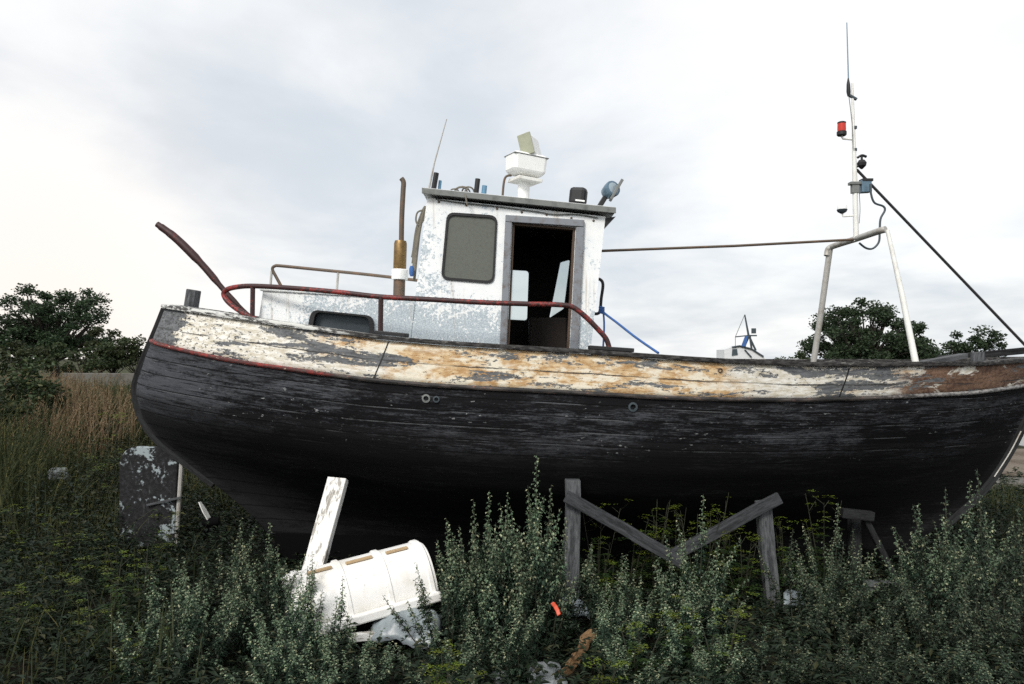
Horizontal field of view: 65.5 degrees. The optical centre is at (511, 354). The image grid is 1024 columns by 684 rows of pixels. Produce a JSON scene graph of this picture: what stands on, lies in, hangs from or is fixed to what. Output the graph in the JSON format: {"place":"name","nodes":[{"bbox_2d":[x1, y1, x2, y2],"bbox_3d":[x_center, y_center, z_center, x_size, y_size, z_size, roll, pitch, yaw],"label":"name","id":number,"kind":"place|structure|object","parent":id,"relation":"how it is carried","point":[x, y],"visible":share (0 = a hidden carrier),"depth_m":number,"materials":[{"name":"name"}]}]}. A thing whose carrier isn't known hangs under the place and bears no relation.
{"place":"outdoors","nodes":[
{"label":"outdoors","id":0,"kind":"place"},
{"bbox_2d":[0,367,147,467],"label":"dry grass","id":1,"kind":"structure","parent":0,"point":[77,403],"depth_m":13.38,"materials":[{"name":"plant"}]},
{"bbox_2d":[0,449,223,683],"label":"rough grass","id":2,"kind":"structure","parent":0,"point":[161,634],"depth_m":5.66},
{"bbox_2d":[0,359,1023,683],"bbox_3d":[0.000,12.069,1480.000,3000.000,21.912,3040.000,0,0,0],"label":"ground","id":3,"kind":"structure","parent":0,"point":[262,559],"depth_m":6.74,"materials":[{"name":"plant"}]},
{"bbox_2d":[0,313,35,365],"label":"leafy tree","id":4,"kind":"object","parent":3,"relation":"on","point":[7,321],"visible":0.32,"depth_m":38.16,"materials":[{"name":"green plant"}]},
{"bbox_2d":[0,385,37,455],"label":"shrub","id":5,"kind":"object","parent":3,"relation":"on","point":[9,404],"visible":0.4,"depth_m":11.69,"materials":[{"name":"green plant"}]},
{"bbox_2d":[0,583,54,652],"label":"umbel plant","id":6,"kind":"object","parent":3,"relation":"on","point":[14,626],"visible":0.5,"depth_m":6.03,"materials":[{"name":"green plant"}]},
{"bbox_2d":[0,351,55,435],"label":"shrub","id":7,"kind":"object","parent":3,"relation":"on","point":[10,385],"visible":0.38,"depth_m":12.50,"materials":[{"name":"green plant"}]},
{"bbox_2d":[0,339,58,377],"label":"bush","id":8,"kind":"object","parent":3,"relation":"on","point":[21,353],"visible":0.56,"depth_m":29.81,"materials":[{"name":"green plant"}]},
{"bbox_2d":[1,354,72,415],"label":"shrub","id":9,"kind":"object","parent":3,"relation":"on","point":[36,387],"visible":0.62,"depth_m":14.30,"materials":[{"name":"green plant"}]},
{"bbox_2d":[27,573,84,635],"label":"umbel plant","id":10,"kind":"object","parent":3,"relation":"on","point":[65,613],"visible":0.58,"depth_m":6.37,"materials":[{"name":"green plant"}]},
{"bbox_2d":[0,283,119,377],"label":"leafy tree","id":11,"kind":"object","parent":3,"relation":"on","point":[46,326],"visible":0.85,"depth_m":38.97,"materials":[{"name":"green plant"}]},
{"bbox_2d":[0,388,136,563],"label":"tall reeds","id":12,"kind":"object","parent":3,"relation":"on","point":[15,459],"visible":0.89,"depth_m":9.16,"materials":[{"name":"green plant"}]},
{"bbox_2d":[49,341,119,372],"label":"bush","id":13,"kind":"object","parent":3,"relation":"on","point":[71,355],"visible":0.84,"depth_m":32.74,"materials":[{"name":"green plant"}]},
{"bbox_2d":[62,594,114,668],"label":"umbel plant","id":14,"kind":"object","parent":3,"relation":"on","point":[86,612],"visible":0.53,"depth_m":5.85,"materials":[{"name":"green plant"}]},
{"bbox_2d":[69,531,119,596],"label":"umbel plant","id":15,"kind":"object","parent":3,"relation":"on","point":[94,568],"visible":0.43,"depth_m":7.42,"materials":[{"name":"green plant"}]},
{"bbox_2d":[62,373,133,385],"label":"wall","id":16,"kind":"structure","parent":3,"relation":"on","point":[127,376],"depth_m":29.30,"materials":[{"name":"grey concrete"}]},
{"bbox_2d":[65,550,140,635],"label":"umbel plant","id":17,"kind":"object","parent":3,"relation":"on","point":[114,601],"visible":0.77,"depth_m":6.31,"materials":[{"name":"green plant"}]},
{"bbox_2d":[83,325,122,372],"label":"bush","id":18,"kind":"object","parent":3,"relation":"on","point":[95,331],"visible":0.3,"depth_m":35.84,"materials":[{"name":"green plant"}]},
{"bbox_2d":[84,412,126,501],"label":"umbel plant","id":19,"kind":"object","parent":3,"relation":"on","point":[106,471],"visible":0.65,"depth_m":10.44,"materials":[{"name":"green plant"}]},
{"bbox_2d":[84,533,142,614],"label":"umbel plant","id":20,"kind":"object","parent":3,"relation":"on","point":[119,599],"visible":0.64,"depth_m":7.00,"materials":[{"name":"green plant"}]},
{"bbox_2d":[88,328,138,372],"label":"bush","id":21,"kind":"object","parent":3,"relation":"on","point":[117,349],"visible":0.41,"depth_m":33.82,"materials":[{"name":"green plant"}]},
{"bbox_2d":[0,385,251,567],"bbox_3d":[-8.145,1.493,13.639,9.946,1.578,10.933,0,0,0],"label":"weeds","id":22,"kind":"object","parent":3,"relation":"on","point":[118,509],"visible":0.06,"depth_m":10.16,"materials":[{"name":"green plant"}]},
{"bbox_2d":[0,375,255,577],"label":"green grass","id":23,"kind":"structure","parent":3,"relation":"on","point":[224,506],"depth_m":10.43,"materials":[{"name":"plant"}]},
{"bbox_2d":[111,334,146,372],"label":"bush","id":24,"kind":"object","parent":3,"relation":"on","point":[133,356],"visible":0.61,"depth_m":33.33,"materials":[{"name":"green plant"}]},
{"bbox_2d":[119,548,166,625],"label":"umbel plant","id":25,"kind":"object","parent":3,"relation":"on","point":[138,585],"visible":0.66,"depth_m":6.68,"materials":[{"name":"green plant"}]},
{"bbox_2d":[114,595,210,683],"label":"mugwort","id":26,"kind":"object","parent":3,"relation":"on","point":[146,649],"visible":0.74,"depth_m":5.19,"materials":[{"name":"plant"}]},
{"bbox_2d":[110,569,222,663],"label":"mugwort","id":27,"kind":"object","parent":3,"relation":"on","point":[154,604],"visible":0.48,"depth_m":5.74,"materials":[{"name":"plant"}]},
{"bbox_2d":[171,557,241,679],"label":"mugwort","id":28,"kind":"object","parent":3,"relation":"on","point":[222,635],"visible":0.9,"depth_m":5.45,"materials":[{"name":"plant"}]},
{"bbox_2d":[175,517,256,641],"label":"mugwort","id":29,"kind":"object","parent":3,"relation":"on","point":[239,569],"visible":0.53,"depth_m":6.26,"materials":[{"name":"plant"}]},
{"bbox_2d":[214,624,309,683],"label":"mugwort","id":30,"kind":"object","parent":3,"relation":"on","point":[274,672],"visible":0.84,"depth_m":4.87,"materials":[{"name":"plant"}]},
{"bbox_2d":[220,523,305,658],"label":"mugwort","id":31,"kind":"object","parent":3,"relation":"on","point":[251,582],"visible":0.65,"depth_m":5.98,"materials":[{"name":"plant"}]},
{"bbox_2d":[242,572,314,683],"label":"mugwort","id":32,"kind":"object","parent":3,"relation":"on","point":[298,625],"visible":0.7,"depth_m":5.30,"materials":[{"name":"plant"}]},
{"bbox_2d":[237,545,324,662],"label":"mugwort","id":33,"kind":"object","parent":3,"relation":"on","point":[278,578],"visible":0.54,"depth_m":5.92,"materials":[{"name":"plant"}]},
{"bbox_2d":[245,634,340,683],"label":"mugwort","id":34,"kind":"object","parent":3,"relation":"on","point":[293,662],"visible":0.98,"depth_m":4.81,"materials":[{"name":"plant"}]},
{"bbox_2d":[263,566,353,676],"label":"mugwort","id":35,"kind":"object","parent":3,"relation":"on","point":[317,627],"visible":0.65,"depth_m":5.48,"materials":[{"name":"plant"}]},
{"bbox_2d":[302,477,347,569],"bbox_3d":[-1.689,1.614,7.099,0.193,0.980,0.601,0,0,19],"label":"timber prop","id":36,"kind":"object","parent":3,"relation":"on","point":[324,528],"visible":0.67,"depth_m":7.12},
{"bbox_2d":[304,619,392,683],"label":"mugwort","id":37,"kind":"object","parent":3,"relation":"on","point":[331,646],"visible":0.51,"depth_m":5.19,"materials":[{"name":"plant"}]},
{"bbox_2d":[341,642,426,683],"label":"mugwort","id":38,"kind":"object","parent":3,"relation":"on","point":[386,663],"visible":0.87,"depth_m":5.01,"materials":[{"name":"plant"}]},
{"bbox_2d":[382,541,488,666],"bbox_3d":[-0.579,1.861,5.924,0.663,0.888,0.631,0,0,-37],"label":"mugwort","id":39,"kind":"object","parent":3,"relation":"on","point":[428,615],"visible":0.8,"depth_m":5.83,"materials":[{"name":"plant"}]},
{"bbox_2d":[395,611,481,683],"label":"mugwort","id":40,"kind":"object","parent":3,"relation":"on","point":[465,659],"visible":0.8,"depth_m":5.13,"materials":[{"name":"plant"}]},
{"bbox_2d":[422,639,486,683],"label":"umbel plant","id":41,"kind":"object","parent":3,"relation":"on","point":[442,678],"visible":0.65,"depth_m":5.05,"materials":[{"name":"green plant"}]},
{"bbox_2d":[435,518,496,649],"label":"mugwort","id":42,"kind":"object","parent":3,"relation":"on","point":[454,567],"visible":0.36,"depth_m":6.05,"materials":[{"name":"plant"}]},
{"bbox_2d":[446,490,530,660],"bbox_3d":[-0.164,1.678,5.955,0.706,1.272,0.727,0,0,4],"label":"mugwort","id":43,"kind":"object","parent":3,"relation":"on","point":[485,619],"visible":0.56,"depth_m":5.88,"materials":[{"name":"plant"}]},
{"bbox_2d":[456,500,539,653],"bbox_3d":[-0.175,1.698,6.111,0.535,1.243,0.737,0,0,-23],"label":"mugwort","id":44,"kind":"object","parent":3,"relation":"on","point":[481,568],"visible":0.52,"depth_m":5.96,"materials":[{"name":"plant"}]},
{"bbox_2d":[461,594,547,683],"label":"mugwort","id":45,"kind":"object","parent":3,"relation":"on","point":[520,648],"visible":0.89,"depth_m":5.35,"materials":[{"name":"plant"}]},
{"bbox_2d":[467,493,544,647],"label":"mugwort","id":46,"kind":"object","parent":3,"relation":"on","point":[507,564],"visible":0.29,"depth_m":6.01,"materials":[{"name":"plant"}]},
{"bbox_2d":[0,420,1023,683],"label":"weeds","id":47,"kind":"object","parent":3,"relation":"on","point":[48,672],"visible":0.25,"depth_m":6.22,"materials":[{"name":"green plant"}]},
{"bbox_2d":[281,540,441,640],"bbox_3d":[-1.234,1.866,6.412,1.174,0.649,0.751,0,0,-23],"label":"plastic tub","id":48,"kind":"object","parent":47,"relation":"on","point":[371,577],"visible":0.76,"depth_m":6.22,"materials":[{"name":"plastic"}]},
{"bbox_2d":[371,608,442,648],"bbox_3d":[-0.816,2.078,6.160,0.566,0.238,0.433,0,0,6],"label":"plastic sheet","id":49,"kind":"object","parent":47,"relation":"on","point":[392,630],"visible":0.47,"depth_m":6.02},
{"bbox_2d":[463,456,566,655],"bbox_3d":[0.017,1.543,6.032,0.805,1.569,0.782,0,0,-11],"label":"mugwort","id":50,"kind":"object","parent":3,"relation":"on","point":[550,594],"visible":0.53,"depth_m":5.94,"materials":[{"name":"plant"}]},
{"bbox_2d":[489,485,576,658],"bbox_3d":[0.171,1.657,5.936,0.554,1.333,0.763,0,0,-20],"label":"mugwort","id":51,"kind":"object","parent":3,"relation":"on","point":[525,609],"visible":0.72,"depth_m":5.93,"materials":[{"name":"plant"}]},
{"bbox_2d":[525,661,567,683],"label":"concrete lump","id":52,"kind":"object","parent":3,"relation":"on","point":[549,677],"visible":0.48,"depth_m":5.30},
{"bbox_2d":[504,496,594,647],"bbox_3d":[0.299,1.720,6.226,0.727,1.207,0.528,0,0,-33],"label":"mugwort","id":53,"kind":"object","parent":3,"relation":"on","point":[582,605],"visible":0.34,"depth_m":6.17,"materials":[{"name":"plant"}]},
{"bbox_2d":[120,22,1023,568],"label":"fishing boat","id":54,"kind":"object","parent":3,"relation":"on","point":[450,390],"visible":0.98,"depth_m":7.51,"materials":[{"name":"paint"}]},
{"bbox_2d":[411,206,425,280],"bbox_3d":[-0.916,-1.081,7.810,0.170,0.736,0.148,0,0,0],"label":"hanging rope","id":55,"kind":"object","parent":54,"relation":"hanging from","point":[416,240],"visible":0.95,"depth_m":7.74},
{"bbox_2d":[558,628,596,676],"bbox_3d":[0.442,2.049,5.433,0.089,0.241,0.516,0,0,41],"label":"broken timber","id":56,"kind":"object","parent":3,"relation":"on","point":[572,660],"visible":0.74,"depth_m":5.43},
{"bbox_2d":[557,546,631,650],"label":"mugwort","id":57,"kind":"object","parent":3,"relation":"on","point":[593,588],"visible":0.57,"depth_m":6.11,"materials":[{"name":"plant"}]},
{"bbox_2d":[583,656,628,683],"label":"umbel plant","id":58,"kind":"object","parent":3,"relation":"on","point":[608,677],"visible":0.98,"depth_m":4.93,"materials":[{"name":"green plant"}]},
{"bbox_2d":[580,499,632,597],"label":"umbel plant","id":59,"kind":"object","parent":3,"relation":"on","point":[599,559],"visible":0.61,"depth_m":7.30,"materials":[{"name":"green plant"}]},
{"bbox_2d":[593,591,673,678],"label":"mugwort","id":60,"kind":"object","parent":3,"relation":"on","point":[603,627],"visible":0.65,"depth_m":5.54,"materials":[{"name":"plant"}]},
{"bbox_2d":[613,522,658,599],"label":"umbel plant","id":61,"kind":"object","parent":3,"relation":"on","point":[643,573],"visible":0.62,"depth_m":7.23,"materials":[{"name":"green plant"}]},
{"bbox_2d":[600,624,674,683],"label":"mugwort","id":62,"kind":"object","parent":3,"relation":"on","point":[659,675],"visible":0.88,"depth_m":5.12,"materials":[{"name":"plant"}]},
{"bbox_2d":[603,555,681,658],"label":"mugwort","id":63,"kind":"object","parent":3,"relation":"on","point":[646,620],"visible":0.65,"depth_m":5.99,"materials":[{"name":"plant"}]},
{"bbox_2d":[606,613,679,682],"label":"umbel plant","id":64,"kind":"object","parent":3,"relation":"on","point":[643,660],"visible":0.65,"depth_m":5.36,"materials":[{"name":"green plant"}]},
{"bbox_2d":[640,502,680,593],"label":"umbel plant","id":65,"kind":"object","parent":3,"relation":"on","point":[651,561],"visible":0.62,"depth_m":7.47,"materials":[{"name":"green plant"}]},
{"bbox_2d":[563,479,782,607],"bbox_3d":[1.431,1.728,7.103,1.960,1.225,0.214,0,0,-1],"label":"trestle","id":66,"kind":"object","parent":3,"relation":"on","point":[760,511],"visible":0.71,"depth_m":7.06,"materials":[{"name":"wood"}]},
{"bbox_2d":[629,586,729,682],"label":"mugwort","id":67,"kind":"object","parent":3,"relation":"on","point":[674,637],"visible":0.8,"depth_m":5.46,"materials":[{"name":"plant"}]},
{"bbox_2d":[660,589,719,673],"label":"umbel plant","id":68,"kind":"object","parent":3,"relation":"on","point":[688,643],"visible":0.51,"depth_m":5.55,"materials":[{"name":"green plant"}]},
{"bbox_2d":[652,494,748,649],"bbox_3d":[1.353,1.702,6.083,0.719,1.242,0.698,0,0,-29],"label":"mugwort","id":69,"kind":"object","parent":3,"relation":"on","point":[665,598],"visible":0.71,"depth_m":6.06,"materials":[{"name":"plant"}]},
{"bbox_2d":[671,506,730,600],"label":"umbel plant","id":70,"kind":"object","parent":3,"relation":"on","point":[692,567],"visible":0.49,"depth_m":7.12,"materials":[{"name":"green plant"}]},
{"bbox_2d":[668,562,748,659],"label":"mugwort","id":71,"kind":"object","parent":3,"relation":"on","point":[699,606],"visible":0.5,"depth_m":5.93,"materials":[{"name":"plant"}]},
{"bbox_2d":[691,493,743,590],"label":"umbel plant","id":72,"kind":"object","parent":3,"relation":"on","point":[720,559],"visible":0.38,"depth_m":7.44,"materials":[{"name":"green plant"}]},
{"bbox_2d":[701,511,740,591],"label":"umbel plant","id":73,"kind":"object","parent":3,"relation":"on","point":[724,556],"visible":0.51,"depth_m":7.52,"materials":[{"name":"green plant"}]},
{"bbox_2d":[690,592,759,681],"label":"umbel plant","id":74,"kind":"object","parent":3,"relation":"on","point":[733,635],"visible":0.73,"depth_m":5.27,"materials":[{"name":"green plant"}]},
{"bbox_2d":[689,636,777,683],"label":"mugwort","id":75,"kind":"object","parent":3,"relation":"on","point":[702,667],"visible":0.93,"depth_m":5.03,"materials":[{"name":"plant"}]},
{"bbox_2d":[710,530,766,609],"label":"umbel plant","id":76,"kind":"object","parent":3,"relation":"on","point":[744,589],"visible":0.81,"depth_m":7.05,"materials":[{"name":"green plant"}]},
{"bbox_2d":[716,315,797,358],"bbox_3d":[9.935,0.016,34.900,5.200,3.469,2.016,0,0,0],"label":"boat","id":77,"kind":"object","parent":3,"relation":"on","point":[742,351],"visible":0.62,"depth_m":34.00,"materials":[{"name":"white plastic"}]},
{"bbox_2d":[713,623,809,683],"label":"mugwort","id":78,"kind":"object","parent":3,"relation":"on","point":[754,667],"visible":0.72,"depth_m":5.18,"materials":[{"name":"green plant"}]},
{"bbox_2d":[753,516,798,596],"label":"umbel plant","id":79,"kind":"object","parent":3,"relation":"on","point":[785,586],"visible":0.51,"depth_m":7.36,"materials":[{"name":"green plant"}]},
{"bbox_2d":[741,627,853,683],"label":"mugwort","id":80,"kind":"object","parent":3,"relation":"on","point":[798,675],"visible":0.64,"depth_m":5.09,"materials":[{"name":"green plant"}]},
{"bbox_2d":[755,529,858,645],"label":"mugwort","id":81,"kind":"object","parent":3,"relation":"on","point":[789,580],"visible":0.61,"depth_m":6.33,"materials":[{"name":"green plant"}]},
{"bbox_2d":[755,585,878,673],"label":"mugwort","id":82,"kind":"object","parent":3,"relation":"on","point":[819,624],"visible":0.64,"depth_m":5.53,"materials":[{"name":"green plant"}]},
{"bbox_2d":[798,489,844,590],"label":"umbel plant","id":83,"kind":"object","parent":3,"relation":"on","point":[820,552],"visible":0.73,"depth_m":7.61,"materials":[{"name":"green plant"}]},
{"bbox_2d":[791,529,872,647],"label":"mugwort","id":84,"kind":"object","parent":3,"relation":"on","point":[860,601],"visible":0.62,"depth_m":6.01,"materials":[{"name":"green plant"}]},
{"bbox_2d":[789,503,889,648],"bbox_3d":[2.454,1.723,6.135,0.690,1.132,0.670,0,0,-40],"label":"mugwort","id":85,"kind":"object","parent":3,"relation":"on","point":[857,583],"visible":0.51,"depth_m":6.17,"materials":[{"name":"green plant"}]},
{"bbox_2d":[804,637,891,683],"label":"mugwort","id":86,"kind":"object","parent":3,"relation":"on","point":[845,663],"visible":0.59,"depth_m":5.02,"materials":[{"name":"green plant"}]},
{"bbox_2d":[812,554,913,654],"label":"mugwort","id":87,"kind":"object","parent":3,"relation":"on","point":[827,602],"visible":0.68,"depth_m":5.89,"materials":[{"name":"green plant"}]},
{"bbox_2d":[824,605,903,673],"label":"mugwort","id":88,"kind":"object","parent":3,"relation":"on","point":[877,643],"visible":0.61,"depth_m":5.50,"materials":[{"name":"green plant"}]},
{"bbox_2d":[839,508,898,577],"bbox_3d":[3.490,1.922,7.878,0.581,0.858,0.345,0,0,0],"label":"back trestle","id":89,"kind":"object","parent":3,"relation":"on","point":[854,517],"visible":0.71,"depth_m":7.75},
{"bbox_2d":[796,297,943,359],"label":"leafy tree","id":90,"kind":"object","parent":3,"relation":"on","point":[850,338],"visible":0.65,"depth_m":44.97,"materials":[{"name":"green plant"}]},
{"bbox_2d":[872,550,937,642],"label":"mugwort","id":91,"kind":"object","parent":3,"relation":"on","point":[922,596],"visible":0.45,"depth_m":6.08,"materials":[{"name":"green plant"}]},
{"bbox_2d":[855,632,957,683],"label":"mugwort","id":92,"kind":"object","parent":3,"relation":"on","point":[878,674],"visible":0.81,"depth_m":4.99,"materials":[{"name":"green plant"}]},
{"bbox_2d":[880,533,967,651],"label":"mugwort","id":93,"kind":"object","parent":3,"relation":"on","point":[956,593],"visible":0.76,"depth_m":6.00,"materials":[{"name":"green plant"}]},
{"bbox_2d":[876,585,975,676],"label":"mugwort","id":94,"kind":"object","parent":3,"relation":"on","point":[939,623],"visible":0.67,"depth_m":5.58,"materials":[{"name":"green plant"}]},
{"bbox_2d":[886,504,975,637],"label":"mugwort","id":95,"kind":"object","parent":3,"relation":"on","point":[914,573],"visible":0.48,"depth_m":6.31,"materials":[{"name":"plant"}]},
{"bbox_2d":[894,469,1023,641],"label":"mugwort","id":96,"kind":"object","parent":3,"relation":"on","point":[982,553],"visible":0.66,"depth_m":6.02,"materials":[{"name":"green plant"}]},
{"bbox_2d":[897,634,1023,683],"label":"mugwort","id":97,"kind":"object","parent":3,"relation":"on","point":[958,661],"visible":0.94,"depth_m":5.01,"materials":[{"name":"green plant"}]},
{"bbox_2d":[901,583,1023,681],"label":"mugwort","id":98,"kind":"object","parent":3,"relation":"on","point":[964,607],"visible":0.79,"depth_m":5.51,"materials":[{"name":"green plant"}]},
{"bbox_2d":[929,325,1007,358],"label":"bushy tree","id":99,"kind":"object","parent":3,"relation":"on","point":[976,340],"visible":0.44,"depth_m":41.30,"materials":[{"name":"green plant"}]},
{"bbox_2d":[918,508,1023,655],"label":"mugwort","id":100,"kind":"object","parent":3,"relation":"on","point":[1017,579],"visible":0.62,"depth_m":5.89,"materials":[{"name":"green plant"}]},
{"bbox_2d":[934,475,1023,536],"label":"grass","id":101,"kind":"structure","parent":3,"relation":"on","point":[998,497],"depth_m":10.93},
{"bbox_2d":[938,481,1023,643],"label":"mugwort","id":102,"kind":"object","parent":3,"relation":"on","point":[989,577],"visible":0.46,"depth_m":6.25,"materials":[{"name":"plant"}]},
{"bbox_2d":[951,638,1017,683],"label":"mugwort","id":103,"kind":"object","parent":3,"relation":"on","point":[988,680],"visible":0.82,"depth_m":4.93,"materials":[{"name":"green plant"}]},
{"bbox_2d":[966,598,1023,683],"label":"mugwort","id":104,"kind":"object","parent":3,"relation":"on","point":[998,636],"visible":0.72,"depth_m":5.39,"materials":[{"name":"green plant"}]},
{"bbox_2d":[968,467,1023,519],"bbox_3d":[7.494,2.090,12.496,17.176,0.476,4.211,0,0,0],"label":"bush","id":105,"kind":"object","parent":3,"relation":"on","point":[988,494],"visible":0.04,"depth_m":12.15,"materials":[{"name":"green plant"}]},
{"bbox_2d":[968,542,1023,663],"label":"mugwort","id":106,"kind":"object","parent":3,"relation":"on","point":[1005,597],"visible":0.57,"depth_m":5.94,"materials":[{"name":"green plant"}]},
{"bbox_2d":[0,0,1023,358],"label":"sky","id":107,"kind":"structure","parent":0,"point":[263,134],"materials":[{"name":"white"}]},
{"bbox_2d":[1002,449,1023,476],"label":"path","id":108,"kind":"structure","parent":0,"point":[1016,460],"depth_m":16.09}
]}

